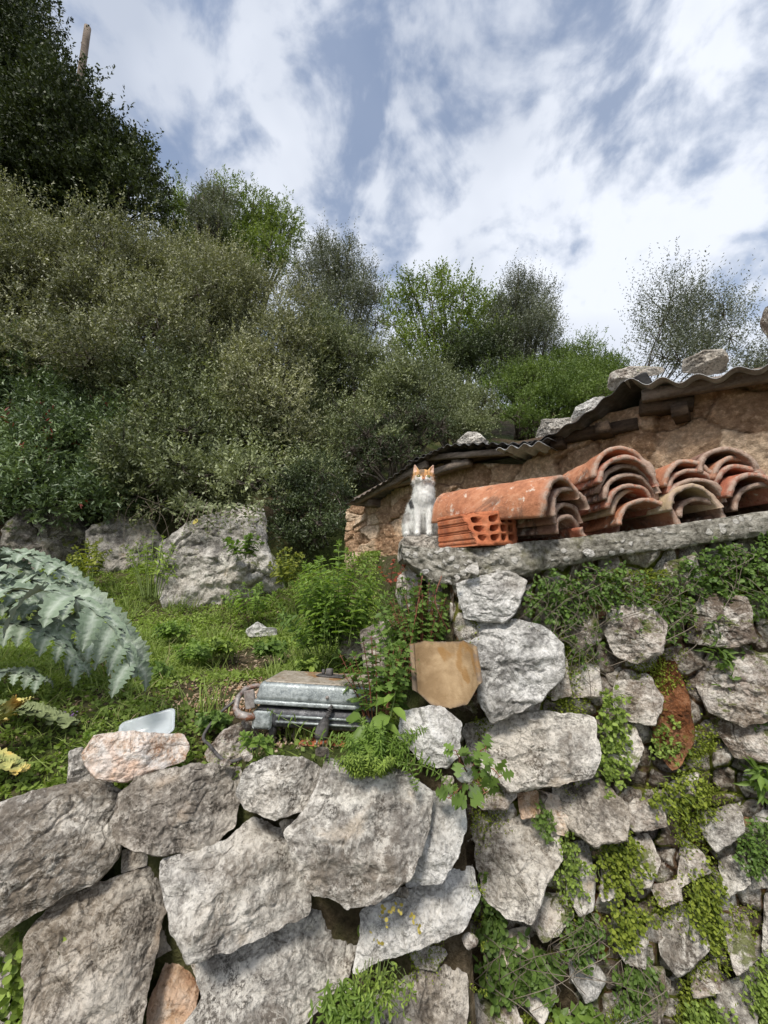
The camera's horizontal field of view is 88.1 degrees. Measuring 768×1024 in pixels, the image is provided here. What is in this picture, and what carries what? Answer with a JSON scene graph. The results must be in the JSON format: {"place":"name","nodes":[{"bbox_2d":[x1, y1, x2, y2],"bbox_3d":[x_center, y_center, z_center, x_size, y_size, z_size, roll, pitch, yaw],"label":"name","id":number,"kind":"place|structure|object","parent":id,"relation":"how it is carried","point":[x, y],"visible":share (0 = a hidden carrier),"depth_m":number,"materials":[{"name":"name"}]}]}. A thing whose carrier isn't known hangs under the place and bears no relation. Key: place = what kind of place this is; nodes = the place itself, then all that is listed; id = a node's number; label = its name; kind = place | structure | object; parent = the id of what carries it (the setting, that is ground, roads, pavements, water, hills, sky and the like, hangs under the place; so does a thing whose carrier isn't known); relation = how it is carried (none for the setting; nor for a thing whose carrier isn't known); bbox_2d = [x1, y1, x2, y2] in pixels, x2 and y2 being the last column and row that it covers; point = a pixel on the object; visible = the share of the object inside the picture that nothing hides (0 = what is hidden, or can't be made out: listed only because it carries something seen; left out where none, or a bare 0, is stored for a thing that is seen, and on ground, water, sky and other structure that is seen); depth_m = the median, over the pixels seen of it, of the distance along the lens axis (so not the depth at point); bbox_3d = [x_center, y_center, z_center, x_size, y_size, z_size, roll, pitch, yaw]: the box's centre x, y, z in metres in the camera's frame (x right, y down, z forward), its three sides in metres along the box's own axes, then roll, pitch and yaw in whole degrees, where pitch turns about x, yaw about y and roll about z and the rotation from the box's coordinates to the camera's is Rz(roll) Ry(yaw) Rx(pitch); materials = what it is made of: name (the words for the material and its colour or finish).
{"place":"outdoors","nodes":[
{"label":"outdoors","id":0,"kind":"place"},
{"bbox_2d":[0,354,762,1023],"bbox_3d":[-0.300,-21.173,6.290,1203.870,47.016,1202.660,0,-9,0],"label":"ground","id":1,"kind":"structure","parent":0,"point":[342,924],"depth_m":1.18,"materials":[{"name":"green plant"}]},
{"bbox_2d":[0,504,88,572],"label":"boulder","id":2,"kind":"object","parent":1,"relation":"on","point":[53,542],"visible":0.49,"depth_m":3.93,"materials":[{"name":"grey stone"}]},
{"bbox_2d":[0,315,153,535],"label":"shrub","id":3,"kind":"object","parent":1,"relation":"on","point":[45,430],"visible":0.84,"depth_m":4.08,"materials":[{"name":"green plant"}]},
{"bbox_2d":[0,547,153,775],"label":"cardoon","id":4,"kind":"object","parent":1,"relation":"on","point":[50,599],"visible":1,"depth_m":1.22,"materials":[{"name":"green plant"}]},
{"bbox_2d":[65,538,111,577],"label":"yellow weed","id":5,"kind":"object","parent":1,"relation":"on","point":[92,563],"visible":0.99,"depth_m":3.30,"materials":[{"name":"green plant"}]},
{"bbox_2d":[0,0,184,362],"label":"oak tree","id":6,"kind":"object","parent":1,"relation":"on","point":[57,130],"visible":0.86,"depth_m":6.94,"materials":[{"name":"green plant"}]},
{"bbox_2d":[0,165,240,403],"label":"shrub","id":7,"kind":"object","parent":1,"relation":"on","point":[56,292],"visible":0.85,"depth_m":5.45,"materials":[{"name":"green plant"}]},
{"bbox_2d":[85,513,161,574],"bbox_3d":[-2.681,0.464,4.146,0.729,0.877,0.613,5,-10,-31],"label":"boulder","id":8,"kind":"object","parent":1,"relation":"on","point":[106,536],"visible":0.52,"depth_m":3.97,"materials":[{"name":"grey stone"}]},
{"bbox_2d":[118,708,174,733],"bbox_3d":[-0.645,0.591,1.079,0.139,0.073,0.078,4,-10,-22],"label":"plastic tray","id":9,"kind":"object","parent":1,"relation":"on","point":[163,721],"visible":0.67,"depth_m":1.11,"materials":[{"name":"white plastic"}]},
{"bbox_2d":[124,530,178,600],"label":"stalky weed","id":10,"kind":"object","parent":1,"relation":"on","point":[148,569],"visible":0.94,"depth_m":3.01,"materials":[{"name":"green plant"}]},
{"bbox_2d":[0,566,350,747],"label":"tall grass","id":11,"kind":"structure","parent":1,"relation":"on","point":[213,660],"depth_m":1.84,"materials":[{"name":"green plant"}]},
{"bbox_2d":[69,307,299,534],"bbox_3d":[-2.347,-1.270,4.817,3.494,3.248,2.174,-5,-10,27],"label":"shrub","id":12,"kind":"object","parent":1,"relation":"on","point":[169,467],"visible":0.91,"depth_m":4.40,"materials":[{"name":"green plant"}]},
{"bbox_2d":[1,555,383,780],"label":"leaf litter","id":13,"kind":"object","parent":1,"relation":"on","point":[175,699],"visible":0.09,"depth_m":1.51,"materials":[{"name":"plant"}]},
{"bbox_2d":[171,638,214,662],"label":"weed","id":14,"kind":"object","parent":1,"relation":"on","point":[198,650],"visible":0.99,"depth_m":1.78,"materials":[{"name":"green plant"}]},
{"bbox_2d":[0,550,405,1002],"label":"ground cover","id":15,"kind":"object","parent":1,"relation":"on","point":[104,713],"visible":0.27,"depth_m":1.65,"materials":[{"name":"green plant"}]},
{"bbox_2d":[181,168,242,418],"bbox_3d":[-3.519,-4.473,7.810,1.306,5.537,1.165,0,-9,0],"label":"tree","id":16,"kind":"object","parent":1,"relation":"on","point":[199,208],"visible":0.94,"depth_m":7.88,"materials":[{"name":"green plant"}]},
{"bbox_2d":[194,709,233,735],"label":"weed","id":17,"kind":"object","parent":1,"relation":"on","point":[219,720],"visible":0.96,"depth_m":1.16,"materials":[{"name":"green plant"}]},
{"bbox_2d":[79,208,354,460],"bbox_3d":[-2.801,-2.862,6.384,4.943,5.185,2.855,-2,-9,15],"label":"shrub","id":18,"kind":"object","parent":1,"relation":"on","point":[228,295],"visible":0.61,"depth_m":5.59,"materials":[{"name":"green plant"}]},
{"bbox_2d":[154,505,283,608],"bbox_3d":[-1.378,0.516,3.470,1.095,1.172,0.833,5,-10,-30],"label":"boulder","id":19,"kind":"object","parent":1,"relation":"on","point":[209,570],"visible":0.57,"depth_m":3.19,"materials":[{"name":"stone"}]},
{"bbox_2d":[174,500,267,536],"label":"overhanging sprig","id":20,"kind":"object","parent":19,"relation":"on","point":[227,507],"visible":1,"depth_m":3.21,"materials":[{"name":"green plant"}]},
{"bbox_2d":[130,160,309,378],"bbox_3d":[-3.833,-5.059,8.587,4.300,5.859,2.317,0,-9,0],"label":"tree","id":21,"kind":"object","parent":1,"relation":"on","point":[253,224],"visible":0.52,"depth_m":8.61,"materials":[{"name":"green plant"}]},
{"bbox_2d":[0,705,480,1023],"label":"dry stone wall","id":22,"kind":"structure","parent":1,"relation":"on","point":[251,935],"depth_m":0.87,"materials":[{"name":"stone"}]},
{"bbox_2d":[0,931,25,1023],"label":"wall plant","id":23,"kind":"object","parent":22,"relation":"attached to","point":[12,982],"depth_m":0.81,"materials":[{"name":"green plant"}]},
{"bbox_2d":[81,730,189,782],"bbox_3d":[-0.609,0.596,0.982,0.232,0.121,0.110,4,-10,-22],"label":"stone","id":24,"kind":"object","parent":22,"relation":"on","point":[122,756],"visible":0.98,"depth_m":0.94,"materials":[{"name":"white stone"}]},
{"bbox_2d":[205,721,259,762],"bbox_3d":[-0.425,0.648,1.125,0.149,0.107,0.090,4,-10,-23],"label":"stone","id":25,"kind":"object","parent":22,"relation":"on","point":[226,743],"visible":0.69,"depth_m":1.09,"materials":[{"name":"stone"}]},
{"bbox_2d":[308,974,386,1023],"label":"wall plant","id":26,"kind":"object","parent":22,"relation":"attached to","point":[341,1013],"depth_m":0.80,"materials":[{"name":"green plant"}]},
{"bbox_2d":[267,708,458,791],"bbox_3d":[-0.057,0.549,0.950,0.443,0.168,0.152,0,-9,0],"label":"goosegrass","id":27,"kind":"object","parent":22,"relation":"on","point":[380,738],"visible":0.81,"depth_m":0.92,"materials":[{"name":"green plant"}]},
{"bbox_2d":[334,748,398,779],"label":"goosegrass","id":28,"kind":"object","parent":22,"relation":"on","point":[368,768],"visible":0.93,"depth_m":0.88,"materials":[{"name":"green plant"}]},
{"bbox_2d":[346,691,405,760],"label":"broadleaf weed","id":29,"kind":"object","parent":22,"relation":"on","point":[352,717],"visible":0.66,"depth_m":0.96,"materials":[{"name":"green plant"}]},
{"bbox_2d":[347,957,416,1023],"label":"wall plant","id":30,"kind":"object","parent":22,"relation":"attached to","point":[380,982],"depth_m":0.81,"materials":[{"name":"green plant"}]},
{"bbox_2d":[410,640,482,708],"bbox_3d":[0.165,0.444,1.092,0.185,0.166,0.120,0,-9,0],"label":"stone","id":31,"kind":"object","parent":22,"relation":"on","point":[448,675],"visible":1,"depth_m":1.09,"materials":[{"name":"stone"}]},
{"bbox_2d":[435,734,513,809],"bbox_3d":[0.202,0.596,0.919,0.159,0.134,0.114,1,-9,-9],"label":"herb robert","id":32,"kind":"object","parent":22,"relation":"on","point":[476,794],"visible":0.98,"depth_m":0.91,"materials":[{"name":"green plant"}]},
{"bbox_2d":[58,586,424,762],"bbox_3d":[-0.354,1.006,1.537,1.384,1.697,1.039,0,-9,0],"label":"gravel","id":33,"kind":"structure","parent":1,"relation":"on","point":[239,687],"depth_m":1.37,"materials":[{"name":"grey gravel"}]},
{"bbox_2d":[220,581,279,616],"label":"leafy weed","id":34,"kind":"object","parent":1,"relation":"on","point":[253,602],"visible":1,"depth_m":2.69,"materials":[{"name":"green plant"}]},
{"bbox_2d":[268,547,304,587],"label":"yellow weed","id":35,"kind":"object","parent":1,"relation":"on","point":[286,576],"visible":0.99,"depth_m":2.82,"materials":[{"name":"green plant"}]},
{"bbox_2d":[258,442,356,559],"bbox_3d":[-0.739,-0.146,3.963,0.990,1.294,0.971,4,-10,-23],"label":"shrub","id":36,"kind":"object","parent":1,"relation":"on","point":[322,527],"visible":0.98,"depth_m":3.92,"materials":[{"name":"green plant"}]},
{"bbox_2d":[232,668,383,747],"bbox_3d":[-0.203,0.573,1.190,0.449,0.181,0.270,0,-9,0],"label":"electric grill","id":37,"kind":"object","parent":1,"relation":"on","point":[287,693],"visible":0.84,"depth_m":1.12,"materials":[{"name":"metal"}]},
{"bbox_2d":[276,589,367,654],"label":"leafy bush","id":38,"kind":"object","parent":1,"relation":"on","point":[299,635],"visible":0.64,"depth_m":1.62,"materials":[{"name":"green plant"}]},
{"bbox_2d":[280,207,397,433],"bbox_3d":[-0.998,-3.835,7.916,2.472,4.599,1.909,-3,-9,16],"label":"tree","id":39,"kind":"object","parent":1,"relation":"on","point":[334,283],"visible":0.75,"depth_m":7.78,"materials":[{"name":"green plant"}]},
{"bbox_2d":[290,539,388,648],"bbox_3d":[-0.191,0.364,1.731,0.436,0.469,0.398,0,-9,0],"label":"leafy bush","id":40,"kind":"object","parent":1,"relation":"on","point":[362,623],"visible":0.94,"depth_m":1.63,"materials":[{"name":"green plant"}]},
{"bbox_2d":[267,292,461,499],"bbox_3d":[-0.528,-1.818,5.946,2.684,3.857,2.765,6,-11,-32],"label":"shrub","id":41,"kind":"object","parent":1,"relation":"on","point":[374,379],"visible":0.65,"depth_m":5.50,"materials":[{"name":"green plant"}]},
{"bbox_2d":[333,631,419,717],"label":"tall weed","id":42,"kind":"object","parent":1,"relation":"on","point":[393,680],"visible":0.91,"depth_m":1.03,"materials":[{"name":"green plant"}]},
{"bbox_2d":[340,381,459,486],"bbox_3d":[0.171,-0.943,4.801,1.242,1.483,1.223,-6,-11,33],"label":"shrub","id":43,"kind":"object","parent":1,"relation":"on","point":[395,452],"visible":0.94,"depth_m":4.83,"materials":[{"name":"green plant"}]},
{"bbox_2d":[372,576,438,671],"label":"corner weed","id":44,"kind":"object","parent":1,"relation":"on","point":[389,633],"visible":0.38,"depth_m":1.28,"materials":[{"name":"green plant"}]},
{"bbox_2d":[372,255,520,434],"bbox_3d":[1.609,-4.119,9.651,4.124,4.655,2.354,0,-9,0],"label":"tree","id":45,"kind":"object","parent":1,"relation":"on","point":[429,330],"visible":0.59,"depth_m":9.62,"materials":[{"name":"green plant"}]},
{"bbox_2d":[409,345,507,446],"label":"shrub","id":46,"kind":"object","parent":1,"relation":"on","point":[467,404],"visible":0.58,"depth_m":6.66,"materials":[{"name":"green plant"}]},
{"bbox_2d":[425,315,520,444],"bbox_3d":[2.155,-2.992,8.743,2.131,2.991,1.805,4,-10,-22],"label":"tree","id":47,"kind":"object","parent":1,"relation":"on","point":[484,342],"visible":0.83,"depth_m":8.59,"materials":[{"name":"green plant"}]},
{"bbox_2d":[472,247,571,439],"bbox_3d":[3.164,-4.142,9.417,2.568,4.903,2.084,0,-9,0],"label":"tree","id":48,"kind":"object","parent":1,"relation":"on","point":[531,315],"visible":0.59,"depth_m":9.18,"materials":[{"name":"green plant"}]},
{"bbox_2d":[464,342,641,439],"bbox_3d":[3.408,-2.263,7.619,3.566,2.543,2.213,4,-10,-24],"label":"shrub","id":49,"kind":"object","parent":1,"relation":"on","point":[566,390],"visible":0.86,"depth_m":7.11,"materials":[{"name":"green plant"}]},
{"bbox_2d":[344,364,767,568],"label":"stone shed","id":50,"kind":"structure","parent":1,"relation":"on","point":[659,422],"depth_m":2.03,"materials":[{"name":"brown stone"}]},
{"bbox_2d":[607,366,663,390],"bbox_3d":[1.269,-0.692,2.009,0.249,0.108,0.109,-6,-11,34],"label":"stone","id":51,"kind":"object","parent":50,"relation":"on","point":[616,378],"visible":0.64,"depth_m":1.98,"materials":[{"name":"stone"}]},
{"bbox_2d":[681,349,728,375],"bbox_3d":[1.475,-0.684,1.826,0.170,0.122,0.125,-8,-12,41],"label":"stone","id":52,"kind":"object","parent":50,"relation":"on","point":[710,362],"visible":0.98,"depth_m":1.79,"materials":[{"name":"grey stone"}]},
{"bbox_2d":[529,325,633,415],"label":"shrub","id":53,"kind":"object","parent":1,"relation":"on","point":[562,351],"visible":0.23,"depth_m":8.84,"materials":[{"name":"green plant"}]},
{"bbox_2d":[398,511,767,1023],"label":"retaining wall","id":54,"kind":"structure","parent":1,"relation":"on","point":[524,671],"depth_m":1.12,"materials":[{"name":"white stone"}]},
{"bbox_2d":[386,573,449,663],"bbox_3d":[0.124,0.335,1.240,0.242,0.289,0.207,0,-9,0],"label":"ivy tangle","id":55,"kind":"object","parent":54,"relation":"attached to","point":[430,636],"visible":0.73,"depth_m":1.21,"materials":[{"name":"green plant"}]},
{"bbox_2d":[397,534,438,559],"bbox_3d":[0.170,0.160,1.649,0.231,0.130,0.203,0,-9,0],"label":"stone","id":56,"kind":"object","parent":54,"relation":"on","point":[424,540],"visible":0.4,"depth_m":1.56,"materials":[{"name":"grey stone"}]},
{"bbox_2d":[400,465,437,536],"bbox_3d":[0.152,-0.035,1.682,0.170,0.318,0.224,0,-9,0],"label":"cat","id":57,"kind":"object","parent":56,"relation":"on","point":[416,519],"visible":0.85,"depth_m":1.61},
{"bbox_2d":[437,510,517,547],"bbox_3d":[0.306,0.064,1.323,0.155,0.114,0.216,5,-10,-30],"label":"hollow brick","id":58,"kind":"object","parent":54,"relation":"on","point":[481,529],"visible":0.86,"depth_m":1.26,"materials":[{"name":"brick"}]},
{"bbox_2d":[475,871,508,962],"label":"wall plant","id":59,"kind":"object","parent":54,"relation":"attached to","point":[487,929],"depth_m":1.05,"materials":[{"name":"green plant"}]},
{"bbox_2d":[472,927,578,1022],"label":"wall plant","id":60,"kind":"object","parent":54,"relation":"attached to","point":[501,985],"depth_m":1.03,"materials":[{"name":"green plant"}]},
{"bbox_2d":[517,514,579,539],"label":"roof tile","id":61,"kind":"object","parent":54,"relation":"on","point":[565,521],"visible":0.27,"depth_m":1.26,"materials":[{"name":"ceramic"}]},
{"bbox_2d":[516,502,582,527],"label":"roof tile","id":62,"kind":"object","parent":61,"relation":"on","point":[567,508],"visible":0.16,"depth_m":1.25,"materials":[{"name":"ceramic"}]},
{"bbox_2d":[515,487,589,519],"bbox_3d":[0.454,-0.007,1.393,0.190,0.117,0.450,5,-11,-31],"label":"roof tile","id":63,"kind":"object","parent":62,"relation":"on","point":[581,503],"visible":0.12,"depth_m":1.21,"materials":[{"name":"ceramic"}]},
{"bbox_2d":[431,475,579,522],"bbox_3d":[0.394,-0.025,1.370,0.202,0.161,0.495,6,-11,-33],"label":"roof tile","id":64,"kind":"object","parent":63,"relation":"on","point":[524,499],"visible":0.86,"depth_m":1.23,"materials":[{"name":"orange ceramic"}]},
{"bbox_2d":[516,568,605,647],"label":"wall plant","id":65,"kind":"object","parent":54,"relation":"attached to","point":[554,586],"depth_m":1.18,"materials":[{"name":"green plant"}]},
{"bbox_2d":[510,906,621,1000],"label":"wall plant","id":66,"kind":"object","parent":54,"relation":"attached to","point":[589,933],"depth_m":1.03,"materials":[{"name":"green plant"}]},
{"bbox_2d":[372,567,767,1023],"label":"moss","id":67,"kind":"object","parent":54,"relation":"attached to","point":[683,825],"visible":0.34,"depth_m":1.10,"materials":[{"name":"green plant"}]},
{"bbox_2d":[553,830,594,913],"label":"wall plant","id":68,"kind":"object","parent":54,"relation":"attached to","point":[573,866],"depth_m":1.06,"materials":[{"name":"green plant"}]},
{"bbox_2d":[552,1000,610,1023],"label":"wall plant","id":69,"kind":"object","parent":54,"relation":"attached to","point":[581,1012],"depth_m":1.02,"materials":[{"name":"green plant"}]},
{"bbox_2d":[556,600,619,693],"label":"wall plant","id":70,"kind":"object","parent":54,"relation":"attached to","point":[582,660],"depth_m":1.15,"materials":[{"name":"green plant"}]},
{"bbox_2d":[559,560,663,642],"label":"wall plant","id":71,"kind":"object","parent":54,"relation":"attached to","point":[606,586],"depth_m":1.18,"materials":[{"name":"green plant"}]},
{"bbox_2d":[595,685,633,798],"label":"wall plant","id":72,"kind":"object","parent":54,"relation":"attached to","point":[614,728],"depth_m":1.11,"materials":[{"name":"green plant"}]},
{"bbox_2d":[591,830,657,911],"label":"wall plant","id":73,"kind":"object","parent":54,"relation":"attached to","point":[617,865],"depth_m":1.06,"materials":[{"name":"green plant"}]},
{"bbox_2d":[581,949,670,1023],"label":"wall plant","id":74,"kind":"object","parent":54,"relation":"attached to","point":[633,983],"depth_m":1.01,"materials":[{"name":"green plant"}]},
{"bbox_2d":[600,897,660,956],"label":"wall plant","id":75,"kind":"object","parent":54,"relation":"attached to","point":[630,921],"depth_m":1.04,"materials":[{"name":"green plant"}]},
{"bbox_2d":[583,498,680,532],"bbox_3d":[0.808,0.033,1.412,0.202,0.094,0.413,0,-9,0],"label":"roof tile","id":76,"kind":"object","parent":54,"relation":"on","point":[650,521],"visible":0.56,"depth_m":1.27,"materials":[{"name":"orange ceramic"}]},
{"bbox_2d":[581,489,632,525],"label":"roof tile","id":77,"kind":"object","parent":76,"relation":"on","point":[617,497],"visible":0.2,"depth_m":1.25,"materials":[{"name":"beige ceramic"}]},
{"bbox_2d":[579,483,657,519],"bbox_3d":[0.740,-0.011,1.433,0.190,0.091,0.434,1,-9,-8],"label":"roof tile","id":78,"kind":"object","parent":77,"relation":"on","point":[639,491],"visible":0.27,"depth_m":1.26,"materials":[{"name":"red ceramic"}]},
{"bbox_2d":[586,473,658,504],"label":"roof tile","id":79,"kind":"object","parent":78,"relation":"on","point":[620,479],"visible":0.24,"depth_m":1.24,"materials":[{"name":"ceramic"}]},
{"bbox_2d":[579,464,661,497],"bbox_3d":[0.757,-0.071,1.444,0.203,0.097,0.433,0,-9,0],"label":"roof tile","id":80,"kind":"object","parent":79,"relation":"on","point":[617,469],"visible":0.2,"depth_m":1.24,"materials":[{"name":"ceramic"}]},
{"bbox_2d":[575,454,658,490],"bbox_3d":[0.719,-0.093,1.433,0.205,0.096,0.465,1,-9,-7],"label":"roof tile","id":81,"kind":"object","parent":80,"relation":"on","point":[644,468],"visible":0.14,"depth_m":1.22,"materials":[{"name":"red ceramic"}]},
{"bbox_2d":[563,446,655,485],"bbox_3d":[0.735,-0.119,1.461,0.226,0.106,0.489,0,-9,0],"label":"roof tile","id":82,"kind":"object","parent":81,"relation":"on","point":[585,472],"visible":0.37,"depth_m":1.25,"materials":[{"name":"orange ceramic"}]},
{"bbox_2d":[611,570,702,665],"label":"wall plant","id":83,"kind":"object","parent":54,"relation":"attached to","point":[685,604],"depth_m":1.15,"materials":[{"name":"green plant"}]},
{"bbox_2d":[648,714,691,772],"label":"wall plant","id":84,"kind":"object","parent":54,"relation":"attached to","point":[672,752],"depth_m":1.10,"materials":[{"name":"green plant"}]},
{"bbox_2d":[639,771,719,824],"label":"wall plant","id":85,"kind":"object","parent":54,"relation":"attached to","point":[674,792],"depth_m":1.08,"materials":[{"name":"green plant"}]},
{"bbox_2d":[672,497,725,519],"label":"roof tile","id":86,"kind":"object","parent":54,"relation":"on","point":[678,505],"visible":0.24,"depth_m":1.23,"materials":[{"name":"ceramic"}]},
{"bbox_2d":[622,483,723,520],"bbox_3d":[0.924,-0.015,1.398,0.176,0.089,0.411,1,-9,-4],"label":"roof tile","id":87,"kind":"object","parent":86,"relation":"on","point":[687,491],"visible":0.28,"depth_m":1.22,"materials":[{"name":"beige ceramic"}]},
{"bbox_2d":[678,997,738,1023],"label":"wall plant","id":88,"kind":"object","parent":54,"relation":"attached to","point":[706,1014],"depth_m":1.00,"materials":[{"name":"green plant"}]},
{"bbox_2d":[684,860,738,962],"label":"wall plant","id":89,"kind":"object","parent":54,"relation":"attached to","point":[706,895],"depth_m":1.03,"materials":[{"name":"green plant"}]},
{"bbox_2d":[667,536,767,626],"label":"wall plant","id":90,"kind":"object","parent":54,"relation":"attached to","point":[724,552],"depth_m":1.17,"materials":[{"name":"green plant"}]},
{"bbox_2d":[694,603,759,691],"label":"wall plant","id":91,"kind":"object","parent":54,"relation":"attached to","point":[725,652],"depth_m":1.13,"materials":[{"name":"green plant"}]},
{"bbox_2d":[721,482,767,516],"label":"roof tile","id":92,"kind":"object","parent":54,"relation":"on","point":[730,507],"visible":0.21,"depth_m":1.23,"materials":[{"name":"ceramic"}]},
{"bbox_2d":[716,472,767,508],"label":"roof tile","id":93,"kind":"object","parent":92,"relation":"on","point":[729,485],"visible":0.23,"depth_m":1.23,"materials":[{"name":"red ceramic"}]},
{"bbox_2d":[706,456,765,479],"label":"roof tile","id":94,"kind":"object","parent":93,"relation":"on","point":[715,467],"visible":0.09,"depth_m":1.24,"materials":[{"name":"orange ceramic"}]},
{"bbox_2d":[690,447,758,472],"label":"roof tile","id":95,"kind":"object","parent":94,"relation":"on","point":[717,454],"visible":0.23,"depth_m":1.24,"materials":[{"name":"ceramic"}]},
{"bbox_2d":[732,815,767,881],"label":"wall plant","id":96,"kind":"object","parent":54,"relation":"attached to","point":[757,866],"depth_m":1.05,"materials":[{"name":"green plant"}]},
{"bbox_2d":[733,756,767,805],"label":"wall plant","id":97,"kind":"object","parent":54,"relation":"attached to","point":[760,786],"depth_m":1.07,"materials":[{"name":"green plant"}]},
{"bbox_2d":[738,949,767,1023],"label":"wall plant","id":98,"kind":"object","parent":54,"relation":"attached to","point":[760,1007],"depth_m":1.00,"materials":[{"name":"green plant"}]},
{"bbox_2d":[741,531,767,620],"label":"wall plant","id":99,"kind":"object","parent":54,"relation":"attached to","point":[764,570],"depth_m":1.16,"materials":[{"name":"green plant"}]},
{"bbox_2d":[618,236,766,381],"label":"tree","id":100,"kind":"object","parent":1,"relation":"on","point":[706,337],"visible":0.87,"depth_m":6.95,"materials":[{"name":"green plant"}]},
{"bbox_2d":[718,312,767,375],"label":"tree","id":101,"kind":"object","parent":1,"relation":"on","point":[757,361],"visible":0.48,"depth_m":6.87,"materials":[{"name":"green plant"}]},
{"bbox_2d":[28,0,767,407],"label":"sky","id":102,"kind":"structure","parent":0,"point":[580,136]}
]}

